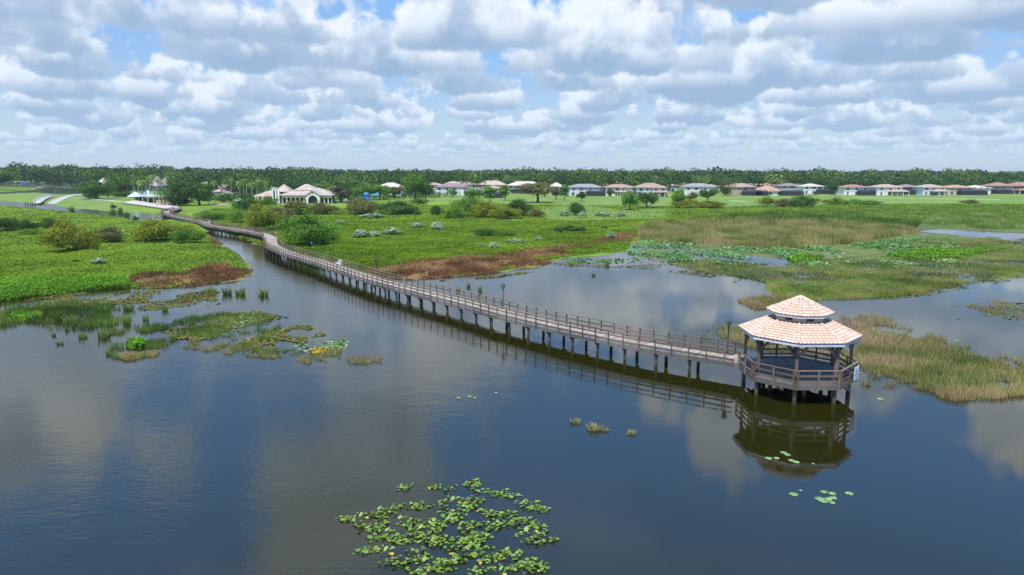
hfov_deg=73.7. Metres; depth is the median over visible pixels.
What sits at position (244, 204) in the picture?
shrub
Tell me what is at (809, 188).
house
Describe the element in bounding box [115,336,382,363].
dead grass
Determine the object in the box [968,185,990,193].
house
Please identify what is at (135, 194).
tent canopy
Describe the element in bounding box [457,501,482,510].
water lily clump
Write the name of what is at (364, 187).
tree
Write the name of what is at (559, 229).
shrub
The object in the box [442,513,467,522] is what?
water lily clump
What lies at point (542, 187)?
tree
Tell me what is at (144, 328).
water grass
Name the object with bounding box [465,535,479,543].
water lily clump
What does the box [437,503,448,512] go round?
water lily clump
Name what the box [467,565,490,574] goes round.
water lily clump
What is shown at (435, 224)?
pale leaf plant
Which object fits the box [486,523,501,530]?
water lily clump
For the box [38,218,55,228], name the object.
shrub
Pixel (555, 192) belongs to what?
tree
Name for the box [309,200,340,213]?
shrub
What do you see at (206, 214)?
shrub
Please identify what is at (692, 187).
house
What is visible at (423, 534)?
water lily clump
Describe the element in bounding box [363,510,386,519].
water lily clump
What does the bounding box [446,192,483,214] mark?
shrub
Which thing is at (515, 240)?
pale leaf plant
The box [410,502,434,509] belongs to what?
water lily clump
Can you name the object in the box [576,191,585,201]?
tree
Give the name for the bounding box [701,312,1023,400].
tan reeds
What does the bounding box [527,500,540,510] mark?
water lily clump
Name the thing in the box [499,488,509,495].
water lily clump
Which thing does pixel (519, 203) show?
shrub
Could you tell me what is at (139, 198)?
shrub
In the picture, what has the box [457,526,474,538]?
water lily clump
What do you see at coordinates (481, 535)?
water lily clump
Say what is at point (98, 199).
path
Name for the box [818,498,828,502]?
lily pad
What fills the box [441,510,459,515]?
water lily clump
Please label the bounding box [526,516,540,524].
water lily clump
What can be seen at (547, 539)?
water lily clump
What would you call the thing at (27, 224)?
shrub
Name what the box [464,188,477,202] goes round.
tree
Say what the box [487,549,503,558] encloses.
water lily clump
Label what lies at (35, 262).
marsh weed
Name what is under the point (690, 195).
tree
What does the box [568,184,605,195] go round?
house
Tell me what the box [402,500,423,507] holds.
water lily clump
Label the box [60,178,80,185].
tree
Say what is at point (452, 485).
water lily clump
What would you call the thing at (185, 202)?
shrub
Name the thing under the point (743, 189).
house
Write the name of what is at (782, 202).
shrub
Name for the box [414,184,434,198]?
tree
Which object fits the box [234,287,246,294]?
water grass tuft
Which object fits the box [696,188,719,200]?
tree
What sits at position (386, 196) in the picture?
garden hedges
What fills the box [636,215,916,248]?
cattails
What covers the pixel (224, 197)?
shrub
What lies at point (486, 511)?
water lily clump
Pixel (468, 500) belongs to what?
water lily clump
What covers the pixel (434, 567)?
water lily clump
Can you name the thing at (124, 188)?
tree
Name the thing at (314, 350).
yellow weed patch
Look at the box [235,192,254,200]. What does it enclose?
shrub
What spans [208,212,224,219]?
shrub
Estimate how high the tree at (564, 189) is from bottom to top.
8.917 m
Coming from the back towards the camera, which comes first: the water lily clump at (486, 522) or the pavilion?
the pavilion
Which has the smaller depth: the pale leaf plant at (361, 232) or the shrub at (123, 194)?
the pale leaf plant at (361, 232)
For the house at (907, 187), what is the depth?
462.86 m
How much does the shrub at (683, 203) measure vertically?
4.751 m
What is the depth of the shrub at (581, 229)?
179.27 m
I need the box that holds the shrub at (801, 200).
[786,192,822,206]
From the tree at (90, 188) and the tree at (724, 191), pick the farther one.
the tree at (724, 191)
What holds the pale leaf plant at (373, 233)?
on the ground at (548, 199)
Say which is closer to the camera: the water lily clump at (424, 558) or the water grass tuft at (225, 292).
the water lily clump at (424, 558)
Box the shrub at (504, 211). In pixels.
[488,205,522,217]
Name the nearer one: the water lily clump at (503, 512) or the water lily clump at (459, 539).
the water lily clump at (459, 539)
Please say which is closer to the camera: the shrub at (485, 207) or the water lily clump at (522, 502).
the water lily clump at (522, 502)
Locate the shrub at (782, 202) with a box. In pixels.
[773,198,791,206]
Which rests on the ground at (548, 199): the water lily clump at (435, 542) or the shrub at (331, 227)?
the shrub at (331, 227)
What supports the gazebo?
in the water
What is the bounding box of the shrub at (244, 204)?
[231,197,262,208]
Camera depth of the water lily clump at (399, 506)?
32.91 m
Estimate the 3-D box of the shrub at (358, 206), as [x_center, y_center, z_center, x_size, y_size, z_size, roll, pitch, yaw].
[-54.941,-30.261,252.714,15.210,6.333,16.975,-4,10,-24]
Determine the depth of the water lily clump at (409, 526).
31.35 m
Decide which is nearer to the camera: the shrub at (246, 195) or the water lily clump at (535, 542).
the water lily clump at (535, 542)
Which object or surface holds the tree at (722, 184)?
on the ground at (548, 199)
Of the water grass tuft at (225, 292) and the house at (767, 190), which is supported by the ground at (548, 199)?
the house at (767, 190)
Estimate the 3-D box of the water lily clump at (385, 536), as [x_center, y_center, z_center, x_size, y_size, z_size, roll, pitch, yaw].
[-5.968,11.136,30.338,0.944,0.385,0.759,-6,11,-33]
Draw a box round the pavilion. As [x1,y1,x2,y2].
[141,195,167,202]
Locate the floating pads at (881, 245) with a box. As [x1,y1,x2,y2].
[201,219,1023,350]
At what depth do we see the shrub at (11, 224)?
179.38 m
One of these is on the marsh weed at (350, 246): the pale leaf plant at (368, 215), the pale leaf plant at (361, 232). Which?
the pale leaf plant at (361, 232)
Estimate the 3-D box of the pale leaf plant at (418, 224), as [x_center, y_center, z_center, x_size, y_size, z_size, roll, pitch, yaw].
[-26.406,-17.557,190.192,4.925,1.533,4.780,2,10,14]
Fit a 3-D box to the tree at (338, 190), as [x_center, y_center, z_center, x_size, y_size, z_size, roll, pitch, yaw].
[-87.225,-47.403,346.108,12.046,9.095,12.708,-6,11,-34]
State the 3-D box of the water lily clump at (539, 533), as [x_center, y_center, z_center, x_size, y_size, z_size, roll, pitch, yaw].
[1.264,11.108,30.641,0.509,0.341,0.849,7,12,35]
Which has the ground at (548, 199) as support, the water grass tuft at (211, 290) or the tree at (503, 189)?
the tree at (503, 189)
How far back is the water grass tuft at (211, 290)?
91.91 m
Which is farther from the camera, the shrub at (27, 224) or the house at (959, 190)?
the house at (959, 190)
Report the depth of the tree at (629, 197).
279.26 m
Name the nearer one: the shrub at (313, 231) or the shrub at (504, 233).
the shrub at (313, 231)
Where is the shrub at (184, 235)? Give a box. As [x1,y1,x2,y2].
[168,226,208,242]
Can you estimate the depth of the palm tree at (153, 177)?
355.86 m
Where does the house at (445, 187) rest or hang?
on the ground at (548, 199)
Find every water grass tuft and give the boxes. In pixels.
[29,310,44,320]
[50,308,64,320]
[60,314,78,322]
[77,331,89,338]
[96,328,110,338]
[98,302,110,311]
[120,302,135,309]
[120,312,132,323]
[160,304,167,310]
[204,285,216,292]
[220,286,231,294]
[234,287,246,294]
[257,287,269,295]
[570,417,581,423]
[586,422,603,431]
[627,429,635,434]
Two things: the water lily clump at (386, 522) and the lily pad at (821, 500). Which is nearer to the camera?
the water lily clump at (386, 522)
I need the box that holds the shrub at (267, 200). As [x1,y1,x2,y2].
[257,194,278,205]
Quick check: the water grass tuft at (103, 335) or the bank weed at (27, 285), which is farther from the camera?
the bank weed at (27, 285)
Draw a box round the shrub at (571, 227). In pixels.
[561,224,577,230]
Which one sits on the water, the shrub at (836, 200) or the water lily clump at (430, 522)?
the water lily clump at (430, 522)
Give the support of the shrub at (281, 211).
on the ground at (548, 199)
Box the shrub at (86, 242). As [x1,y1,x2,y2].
[72,225,103,250]
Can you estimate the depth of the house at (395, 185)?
437.02 m
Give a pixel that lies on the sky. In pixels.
(446, 85)
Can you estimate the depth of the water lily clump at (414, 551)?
29.18 m
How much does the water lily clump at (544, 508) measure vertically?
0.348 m
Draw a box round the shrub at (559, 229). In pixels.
[553,227,563,232]
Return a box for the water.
[0,187,1023,574]
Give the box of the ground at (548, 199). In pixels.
[0,179,1023,299]
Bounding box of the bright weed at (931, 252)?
[5,246,997,349]
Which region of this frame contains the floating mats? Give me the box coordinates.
[0,259,1023,344]
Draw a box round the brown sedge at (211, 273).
[128,231,639,287]
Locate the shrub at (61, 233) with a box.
[36,215,89,249]
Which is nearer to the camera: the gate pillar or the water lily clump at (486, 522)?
the water lily clump at (486, 522)
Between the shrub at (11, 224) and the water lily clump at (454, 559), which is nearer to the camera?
the water lily clump at (454, 559)
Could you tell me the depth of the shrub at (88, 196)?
396.57 m
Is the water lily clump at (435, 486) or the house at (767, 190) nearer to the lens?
the water lily clump at (435, 486)
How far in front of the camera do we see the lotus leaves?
135.76 m
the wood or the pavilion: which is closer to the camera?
the pavilion
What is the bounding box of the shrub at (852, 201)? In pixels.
[840,198,866,204]
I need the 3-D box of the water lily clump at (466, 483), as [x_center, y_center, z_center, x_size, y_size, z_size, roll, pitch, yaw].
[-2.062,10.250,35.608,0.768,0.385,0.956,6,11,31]
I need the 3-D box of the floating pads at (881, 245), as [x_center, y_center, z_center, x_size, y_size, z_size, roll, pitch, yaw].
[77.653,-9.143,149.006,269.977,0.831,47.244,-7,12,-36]
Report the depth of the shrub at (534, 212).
235.40 m
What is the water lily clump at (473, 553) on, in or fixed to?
on the water
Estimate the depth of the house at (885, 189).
444.25 m
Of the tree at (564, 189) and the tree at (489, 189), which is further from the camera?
the tree at (564, 189)
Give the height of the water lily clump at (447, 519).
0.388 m
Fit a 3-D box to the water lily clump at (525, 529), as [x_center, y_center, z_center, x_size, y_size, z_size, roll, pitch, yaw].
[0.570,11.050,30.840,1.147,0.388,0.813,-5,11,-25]
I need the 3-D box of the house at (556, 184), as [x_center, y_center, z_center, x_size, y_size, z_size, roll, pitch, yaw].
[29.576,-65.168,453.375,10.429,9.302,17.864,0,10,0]
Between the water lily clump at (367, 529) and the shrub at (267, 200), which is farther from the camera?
the shrub at (267, 200)
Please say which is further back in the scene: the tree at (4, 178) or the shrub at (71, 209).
the tree at (4, 178)
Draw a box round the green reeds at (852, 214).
[681,203,1023,229]
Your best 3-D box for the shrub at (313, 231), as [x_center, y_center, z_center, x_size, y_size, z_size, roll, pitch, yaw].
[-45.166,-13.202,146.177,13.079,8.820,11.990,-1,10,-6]
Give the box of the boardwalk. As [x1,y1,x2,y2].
[161,206,751,372]
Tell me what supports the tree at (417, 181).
on the ground at (548, 199)
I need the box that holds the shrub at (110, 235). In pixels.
[92,223,125,241]
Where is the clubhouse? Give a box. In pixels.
[252,184,335,203]
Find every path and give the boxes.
[46,194,81,204]
[70,198,125,201]
[850,197,999,199]
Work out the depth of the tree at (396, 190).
393.89 m
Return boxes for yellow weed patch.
[310,347,325,353]
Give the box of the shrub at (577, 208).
[566,202,585,214]
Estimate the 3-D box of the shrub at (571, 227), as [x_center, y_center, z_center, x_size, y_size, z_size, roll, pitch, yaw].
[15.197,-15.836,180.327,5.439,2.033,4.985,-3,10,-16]
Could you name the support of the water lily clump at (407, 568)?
on the water
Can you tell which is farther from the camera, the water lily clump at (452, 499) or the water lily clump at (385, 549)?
the water lily clump at (452, 499)
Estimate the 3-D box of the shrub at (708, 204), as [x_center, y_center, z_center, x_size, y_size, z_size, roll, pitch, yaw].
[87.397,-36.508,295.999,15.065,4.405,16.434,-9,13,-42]
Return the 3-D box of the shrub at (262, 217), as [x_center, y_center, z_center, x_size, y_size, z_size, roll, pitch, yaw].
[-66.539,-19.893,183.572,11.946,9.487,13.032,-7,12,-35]
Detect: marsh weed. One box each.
[0,204,247,299]
[192,203,1023,274]
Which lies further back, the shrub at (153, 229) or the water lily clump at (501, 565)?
the shrub at (153, 229)
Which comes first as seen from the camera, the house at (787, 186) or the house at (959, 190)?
the house at (959, 190)
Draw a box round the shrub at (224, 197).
[216,193,233,202]
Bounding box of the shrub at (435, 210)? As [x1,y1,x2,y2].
[430,205,442,214]
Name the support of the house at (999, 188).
on the ground at (548, 199)
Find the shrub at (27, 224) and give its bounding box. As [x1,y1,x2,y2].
[17,216,41,229]
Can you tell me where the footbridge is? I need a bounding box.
[32,194,56,203]
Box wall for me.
[208,203,228,204]
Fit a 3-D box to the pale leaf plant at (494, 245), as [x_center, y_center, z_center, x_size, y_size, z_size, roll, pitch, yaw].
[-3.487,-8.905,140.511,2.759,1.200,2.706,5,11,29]
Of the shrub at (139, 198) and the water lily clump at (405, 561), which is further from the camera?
the shrub at (139, 198)
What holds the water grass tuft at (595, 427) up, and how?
on the water
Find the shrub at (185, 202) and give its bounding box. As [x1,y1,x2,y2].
[176,197,192,204]
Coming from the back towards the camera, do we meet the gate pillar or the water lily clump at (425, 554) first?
the gate pillar
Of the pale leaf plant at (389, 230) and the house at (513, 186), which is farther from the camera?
the house at (513, 186)
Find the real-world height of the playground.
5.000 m
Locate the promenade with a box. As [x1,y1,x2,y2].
[123,201,178,209]
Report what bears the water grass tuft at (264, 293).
in the water
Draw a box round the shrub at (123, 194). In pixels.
[114,192,129,196]
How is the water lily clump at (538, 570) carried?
on the water
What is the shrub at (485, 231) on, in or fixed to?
on the ground at (548, 199)
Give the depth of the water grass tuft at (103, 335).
67.05 m
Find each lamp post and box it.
[501,284,504,308]
[726,320,731,352]
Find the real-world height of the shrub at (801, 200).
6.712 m
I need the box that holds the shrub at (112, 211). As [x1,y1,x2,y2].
[108,207,115,213]
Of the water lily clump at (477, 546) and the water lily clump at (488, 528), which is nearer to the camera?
the water lily clump at (477, 546)
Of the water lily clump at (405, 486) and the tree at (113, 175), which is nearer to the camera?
the water lily clump at (405, 486)
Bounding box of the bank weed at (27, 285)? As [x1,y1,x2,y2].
[0,273,130,301]
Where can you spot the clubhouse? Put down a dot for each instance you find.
(309, 194)
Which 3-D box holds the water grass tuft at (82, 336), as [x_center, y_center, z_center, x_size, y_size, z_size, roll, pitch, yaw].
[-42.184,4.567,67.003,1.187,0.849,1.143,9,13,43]
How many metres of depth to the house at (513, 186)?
494.95 m
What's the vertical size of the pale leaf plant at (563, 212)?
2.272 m
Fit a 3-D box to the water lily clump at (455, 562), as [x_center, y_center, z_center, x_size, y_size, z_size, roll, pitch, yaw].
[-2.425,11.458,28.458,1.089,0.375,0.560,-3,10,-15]
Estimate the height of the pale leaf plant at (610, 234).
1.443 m
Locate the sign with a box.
[853,364,858,380]
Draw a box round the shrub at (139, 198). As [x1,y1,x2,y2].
[134,197,147,200]
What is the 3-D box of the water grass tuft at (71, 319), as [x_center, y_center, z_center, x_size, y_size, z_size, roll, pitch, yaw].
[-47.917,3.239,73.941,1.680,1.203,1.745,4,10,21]
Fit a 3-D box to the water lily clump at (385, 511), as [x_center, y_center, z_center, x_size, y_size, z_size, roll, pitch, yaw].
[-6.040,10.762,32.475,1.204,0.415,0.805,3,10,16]
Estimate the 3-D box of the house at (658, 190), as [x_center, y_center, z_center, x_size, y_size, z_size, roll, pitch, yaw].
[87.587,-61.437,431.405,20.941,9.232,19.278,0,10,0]
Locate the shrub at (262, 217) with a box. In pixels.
[241,196,286,229]
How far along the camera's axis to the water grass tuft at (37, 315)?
75.06 m
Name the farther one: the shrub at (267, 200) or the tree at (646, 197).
the shrub at (267, 200)
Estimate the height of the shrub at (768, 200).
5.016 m
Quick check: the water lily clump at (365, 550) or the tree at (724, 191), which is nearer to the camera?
the water lily clump at (365, 550)
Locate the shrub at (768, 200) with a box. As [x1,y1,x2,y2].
[754,195,776,204]
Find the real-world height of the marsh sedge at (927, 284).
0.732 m
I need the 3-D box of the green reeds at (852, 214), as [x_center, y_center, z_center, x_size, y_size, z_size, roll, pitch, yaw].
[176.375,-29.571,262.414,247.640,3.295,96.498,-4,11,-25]
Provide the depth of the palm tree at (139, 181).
372.06 m
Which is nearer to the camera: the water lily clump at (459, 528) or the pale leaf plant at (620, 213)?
the water lily clump at (459, 528)
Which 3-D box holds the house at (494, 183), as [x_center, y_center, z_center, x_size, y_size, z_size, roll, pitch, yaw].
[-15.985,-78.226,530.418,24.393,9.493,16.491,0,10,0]
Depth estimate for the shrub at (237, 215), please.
209.34 m
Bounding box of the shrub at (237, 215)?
[225,207,250,222]
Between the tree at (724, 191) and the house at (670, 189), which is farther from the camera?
the house at (670, 189)
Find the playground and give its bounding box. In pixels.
[363,192,373,200]
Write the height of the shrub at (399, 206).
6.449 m
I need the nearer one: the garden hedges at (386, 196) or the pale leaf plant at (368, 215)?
the pale leaf plant at (368, 215)
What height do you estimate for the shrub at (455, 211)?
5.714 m
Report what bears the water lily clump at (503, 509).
on the water
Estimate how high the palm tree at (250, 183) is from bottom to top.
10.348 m
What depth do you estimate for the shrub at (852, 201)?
322.21 m
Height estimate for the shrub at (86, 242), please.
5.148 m
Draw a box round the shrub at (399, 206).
[373,197,420,213]
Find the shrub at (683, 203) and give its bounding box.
[667,197,702,207]
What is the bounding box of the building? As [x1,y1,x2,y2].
[211,184,234,197]
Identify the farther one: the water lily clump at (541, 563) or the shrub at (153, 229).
the shrub at (153, 229)
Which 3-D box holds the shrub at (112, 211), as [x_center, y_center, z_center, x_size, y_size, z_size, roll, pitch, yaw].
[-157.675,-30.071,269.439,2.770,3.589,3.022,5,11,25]
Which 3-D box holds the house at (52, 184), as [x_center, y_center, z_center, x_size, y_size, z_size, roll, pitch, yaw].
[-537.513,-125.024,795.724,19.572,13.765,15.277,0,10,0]
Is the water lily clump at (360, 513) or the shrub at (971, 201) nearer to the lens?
the water lily clump at (360, 513)
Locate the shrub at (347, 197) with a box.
[337,195,351,199]
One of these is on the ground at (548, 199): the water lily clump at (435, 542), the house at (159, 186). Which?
the house at (159, 186)
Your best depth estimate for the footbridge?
371.87 m
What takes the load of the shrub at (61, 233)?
on the ground at (548, 199)
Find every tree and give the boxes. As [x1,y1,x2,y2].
[0,171,14,185]
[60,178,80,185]
[73,180,116,198]
[103,172,130,193]
[116,185,131,191]
[135,180,145,194]
[149,175,157,194]
[153,178,194,205]
[180,182,212,204]
[210,181,216,196]
[247,182,255,194]
[329,185,353,202]
[350,182,372,194]
[368,184,390,199]
[385,186,404,197]
[393,168,403,175]
[401,173,429,198]
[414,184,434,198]
[447,189,457,195]
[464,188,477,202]
[481,185,497,201]
[499,186,510,199]
[518,181,556,202]
[549,186,562,199]
[559,184,568,199]
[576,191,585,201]
[607,188,615,195]
[621,190,641,209]
[635,191,658,207]
[670,188,687,207]
[686,192,697,198]
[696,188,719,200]
[717,177,735,195]
[721,189,730,194]
[827,181,840,190]
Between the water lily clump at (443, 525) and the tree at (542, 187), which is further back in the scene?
the tree at (542, 187)
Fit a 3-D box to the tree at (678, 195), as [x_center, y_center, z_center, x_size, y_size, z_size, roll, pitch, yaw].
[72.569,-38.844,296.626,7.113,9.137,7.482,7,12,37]
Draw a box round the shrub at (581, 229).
[576,226,586,230]
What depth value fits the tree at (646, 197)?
295.21 m
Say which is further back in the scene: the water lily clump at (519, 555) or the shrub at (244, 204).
the shrub at (244, 204)
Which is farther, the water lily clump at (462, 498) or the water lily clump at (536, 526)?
the water lily clump at (462, 498)
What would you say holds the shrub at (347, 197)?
on the ground at (548, 199)
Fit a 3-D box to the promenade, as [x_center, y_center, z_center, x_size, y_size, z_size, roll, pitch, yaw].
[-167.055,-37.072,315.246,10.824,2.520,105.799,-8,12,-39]
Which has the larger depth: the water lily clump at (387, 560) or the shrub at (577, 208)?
the shrub at (577, 208)
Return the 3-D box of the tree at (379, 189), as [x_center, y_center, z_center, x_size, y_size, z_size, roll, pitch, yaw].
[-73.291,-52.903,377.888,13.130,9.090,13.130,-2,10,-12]
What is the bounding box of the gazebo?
[737,295,861,404]
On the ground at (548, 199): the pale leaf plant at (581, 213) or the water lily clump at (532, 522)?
the pale leaf plant at (581, 213)
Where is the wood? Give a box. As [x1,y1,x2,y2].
[0,161,1023,196]
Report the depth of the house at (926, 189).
450.60 m
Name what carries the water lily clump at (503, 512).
on the water
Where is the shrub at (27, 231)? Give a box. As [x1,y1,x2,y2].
[16,228,37,234]
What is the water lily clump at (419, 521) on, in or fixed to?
on the water
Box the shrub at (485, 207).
[470,196,499,216]
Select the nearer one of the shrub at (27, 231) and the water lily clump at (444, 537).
the water lily clump at (444, 537)
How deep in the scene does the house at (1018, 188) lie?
477.02 m
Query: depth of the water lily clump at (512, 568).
27.95 m
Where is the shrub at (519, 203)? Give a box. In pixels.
[507,198,533,214]
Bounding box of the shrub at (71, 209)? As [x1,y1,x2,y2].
[67,207,74,211]
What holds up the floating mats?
on the water
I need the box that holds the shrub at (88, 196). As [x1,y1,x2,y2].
[83,194,99,197]
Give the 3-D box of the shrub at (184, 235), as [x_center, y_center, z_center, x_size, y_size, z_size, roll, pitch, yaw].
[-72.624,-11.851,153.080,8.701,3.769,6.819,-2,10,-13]
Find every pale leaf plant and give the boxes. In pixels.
[90,257,105,263]
[352,229,369,236]
[359,213,386,217]
[368,230,380,235]
[383,227,402,233]
[409,222,425,227]
[430,221,443,226]
[489,241,500,246]
[506,238,526,242]
[559,210,570,214]
[577,211,587,216]
[594,211,610,215]
[607,231,615,236]
[614,212,627,215]
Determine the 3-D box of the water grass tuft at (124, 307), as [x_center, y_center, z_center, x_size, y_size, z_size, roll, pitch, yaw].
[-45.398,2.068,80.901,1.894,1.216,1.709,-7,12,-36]
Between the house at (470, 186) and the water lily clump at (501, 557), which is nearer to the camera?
the water lily clump at (501, 557)
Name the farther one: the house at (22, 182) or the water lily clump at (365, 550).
the house at (22, 182)
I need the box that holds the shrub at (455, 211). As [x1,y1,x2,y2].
[440,202,466,217]
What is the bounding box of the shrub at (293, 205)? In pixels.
[282,200,314,214]
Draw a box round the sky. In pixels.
[0,0,1023,171]
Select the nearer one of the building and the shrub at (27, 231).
the shrub at (27, 231)
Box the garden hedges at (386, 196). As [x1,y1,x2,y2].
[82,188,825,201]
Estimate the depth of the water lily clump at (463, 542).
29.76 m
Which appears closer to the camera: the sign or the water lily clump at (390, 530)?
the water lily clump at (390, 530)
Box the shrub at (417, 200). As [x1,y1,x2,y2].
[409,197,428,204]
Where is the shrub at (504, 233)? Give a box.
[497,231,515,235]
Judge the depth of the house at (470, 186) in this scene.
525.63 m
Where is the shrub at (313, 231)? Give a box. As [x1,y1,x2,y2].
[271,205,331,245]
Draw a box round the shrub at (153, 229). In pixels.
[125,214,197,240]
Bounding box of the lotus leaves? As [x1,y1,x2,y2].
[627,240,837,265]
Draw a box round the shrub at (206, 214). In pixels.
[193,209,226,218]
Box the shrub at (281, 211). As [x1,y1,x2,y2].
[256,202,292,224]
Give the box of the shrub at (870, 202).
[857,199,885,204]
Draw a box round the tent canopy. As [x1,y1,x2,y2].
[127,192,144,200]
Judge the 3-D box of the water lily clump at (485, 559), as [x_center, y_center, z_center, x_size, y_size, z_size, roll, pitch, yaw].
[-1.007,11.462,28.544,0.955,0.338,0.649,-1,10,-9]
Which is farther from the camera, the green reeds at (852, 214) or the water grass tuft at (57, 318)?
the green reeds at (852, 214)
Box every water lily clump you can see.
[335,515,355,521]
[349,511,368,518]
[352,545,380,553]
[353,520,371,527]
[356,525,381,532]
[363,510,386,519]
[366,530,388,543]
[370,544,393,555]
[372,506,396,517]
[372,519,388,530]
[378,557,403,566]
[379,527,405,538]
[387,534,415,544]
[388,503,402,511]
[395,555,416,564]
[396,515,417,524]
[397,483,413,490]
[401,521,418,528]
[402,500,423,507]
[402,528,418,540]
[404,562,429,574]
[405,546,424,555]
[409,532,425,538]
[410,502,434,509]
[414,524,441,535]
[416,519,428,529]
[416,551,428,561]
[417,518,443,524]
[417,533,438,543]
[422,554,446,568]
[425,561,456,572]
[426,536,450,546]
[428,484,442,489]
[428,522,446,533]
[432,515,453,523]
[432,533,455,542]
[435,554,460,568]
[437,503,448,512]
[438,494,461,503]
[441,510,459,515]
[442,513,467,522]
[443,484,457,490]
[443,544,456,555]
[444,556,464,564]
[449,533,471,541]
[449,550,477,560]
[451,537,477,549]
[455,497,474,504]
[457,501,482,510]
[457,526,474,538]
[459,519,480,527]
[463,478,480,485]
[463,544,484,557]
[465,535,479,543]
[467,481,489,491]
[467,495,484,502]
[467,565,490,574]
[469,538,494,549]
[470,531,493,539]
[476,508,497,516]
[477,518,494,526]
[477,554,497,564]
[483,490,503,496]
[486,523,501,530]
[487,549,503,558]
[487,563,509,574]
[488,508,509,515]
[492,517,516,526]
[498,511,519,517]
[498,547,513,559]
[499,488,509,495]
[501,493,521,498]
[503,564,524,571]
[506,549,534,563]
[507,517,526,525]
[514,498,536,508]
[514,561,535,567]
[515,526,538,536]
[521,536,545,544]
[521,563,549,574]
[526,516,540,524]
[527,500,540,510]
[528,506,550,512]
[528,523,547,528]
[532,557,547,566]
[533,528,547,538]
[542,535,558,542]
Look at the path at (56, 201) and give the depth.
381.19 m
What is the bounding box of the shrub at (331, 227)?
[306,215,344,237]
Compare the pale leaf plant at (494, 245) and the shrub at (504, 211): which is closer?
the pale leaf plant at (494, 245)
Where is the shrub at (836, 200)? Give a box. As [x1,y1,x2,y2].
[820,195,844,203]
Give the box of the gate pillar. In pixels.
[156,200,161,204]
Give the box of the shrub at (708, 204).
[695,198,726,207]
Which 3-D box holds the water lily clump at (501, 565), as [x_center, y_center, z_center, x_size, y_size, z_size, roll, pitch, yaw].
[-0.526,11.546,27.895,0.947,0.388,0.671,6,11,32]
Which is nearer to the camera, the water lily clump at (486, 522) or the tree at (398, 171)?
the water lily clump at (486, 522)
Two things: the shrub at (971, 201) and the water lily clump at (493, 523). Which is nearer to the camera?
the water lily clump at (493, 523)
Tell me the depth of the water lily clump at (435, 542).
29.79 m
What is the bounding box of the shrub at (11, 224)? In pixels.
[0,217,24,230]
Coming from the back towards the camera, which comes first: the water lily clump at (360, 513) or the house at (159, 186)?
the house at (159, 186)
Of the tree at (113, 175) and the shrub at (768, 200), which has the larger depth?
the tree at (113, 175)
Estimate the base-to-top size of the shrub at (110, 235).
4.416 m
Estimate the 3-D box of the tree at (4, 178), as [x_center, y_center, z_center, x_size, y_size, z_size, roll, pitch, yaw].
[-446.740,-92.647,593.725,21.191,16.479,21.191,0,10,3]
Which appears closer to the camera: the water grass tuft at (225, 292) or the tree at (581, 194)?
the water grass tuft at (225, 292)
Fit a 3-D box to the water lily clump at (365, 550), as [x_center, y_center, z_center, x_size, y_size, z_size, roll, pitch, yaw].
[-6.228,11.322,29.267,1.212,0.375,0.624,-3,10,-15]
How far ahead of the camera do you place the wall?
323.29 m
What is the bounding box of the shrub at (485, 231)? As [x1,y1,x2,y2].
[472,228,497,235]
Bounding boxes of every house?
[13,179,26,184]
[40,175,62,185]
[149,176,165,188]
[381,183,404,195]
[430,182,441,191]
[435,183,483,195]
[448,181,476,189]
[476,181,506,190]
[484,185,502,197]
[507,181,535,192]
[549,182,563,194]
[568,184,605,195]
[604,184,633,195]
[633,183,670,196]
[667,184,679,191]
[679,183,716,194]
[721,183,761,195]
[756,185,803,195]
[773,183,796,189]
[796,183,834,193]
[835,184,875,194]
[867,184,909,195]
[897,184,915,194]
[912,184,950,194]
[944,185,987,194]
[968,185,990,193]
[979,182,1013,193]
[1009,182,1023,193]
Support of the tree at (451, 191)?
on the ground at (548, 199)
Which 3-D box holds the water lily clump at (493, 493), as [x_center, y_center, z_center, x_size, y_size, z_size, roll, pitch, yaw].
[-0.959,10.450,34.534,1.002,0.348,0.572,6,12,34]
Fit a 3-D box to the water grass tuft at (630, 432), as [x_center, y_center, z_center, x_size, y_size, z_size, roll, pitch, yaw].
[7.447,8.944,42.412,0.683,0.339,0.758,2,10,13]
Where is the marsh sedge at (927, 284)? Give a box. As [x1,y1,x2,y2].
[668,237,1023,316]
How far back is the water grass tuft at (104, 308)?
79.52 m
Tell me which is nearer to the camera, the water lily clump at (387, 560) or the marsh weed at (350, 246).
the water lily clump at (387, 560)
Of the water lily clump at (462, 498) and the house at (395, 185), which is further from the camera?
the house at (395, 185)
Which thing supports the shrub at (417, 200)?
on the ground at (548, 199)
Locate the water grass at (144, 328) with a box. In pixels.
[0,298,280,359]
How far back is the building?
396.88 m
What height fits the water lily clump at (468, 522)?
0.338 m
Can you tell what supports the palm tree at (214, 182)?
on the ground at (548, 199)
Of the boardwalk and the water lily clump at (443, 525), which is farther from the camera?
the boardwalk
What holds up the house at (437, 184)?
on the ground at (548, 199)
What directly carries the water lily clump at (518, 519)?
on the water
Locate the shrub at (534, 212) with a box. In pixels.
[528,207,545,216]
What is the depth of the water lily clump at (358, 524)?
31.29 m
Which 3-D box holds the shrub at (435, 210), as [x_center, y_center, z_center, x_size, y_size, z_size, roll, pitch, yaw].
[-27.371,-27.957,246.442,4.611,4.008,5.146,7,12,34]
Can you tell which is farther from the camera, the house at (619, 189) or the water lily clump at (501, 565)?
the house at (619, 189)
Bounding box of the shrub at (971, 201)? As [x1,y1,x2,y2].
[957,200,980,202]
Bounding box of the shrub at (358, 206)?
[340,197,381,213]
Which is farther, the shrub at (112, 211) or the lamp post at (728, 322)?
the shrub at (112, 211)
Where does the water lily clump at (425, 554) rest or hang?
on the water

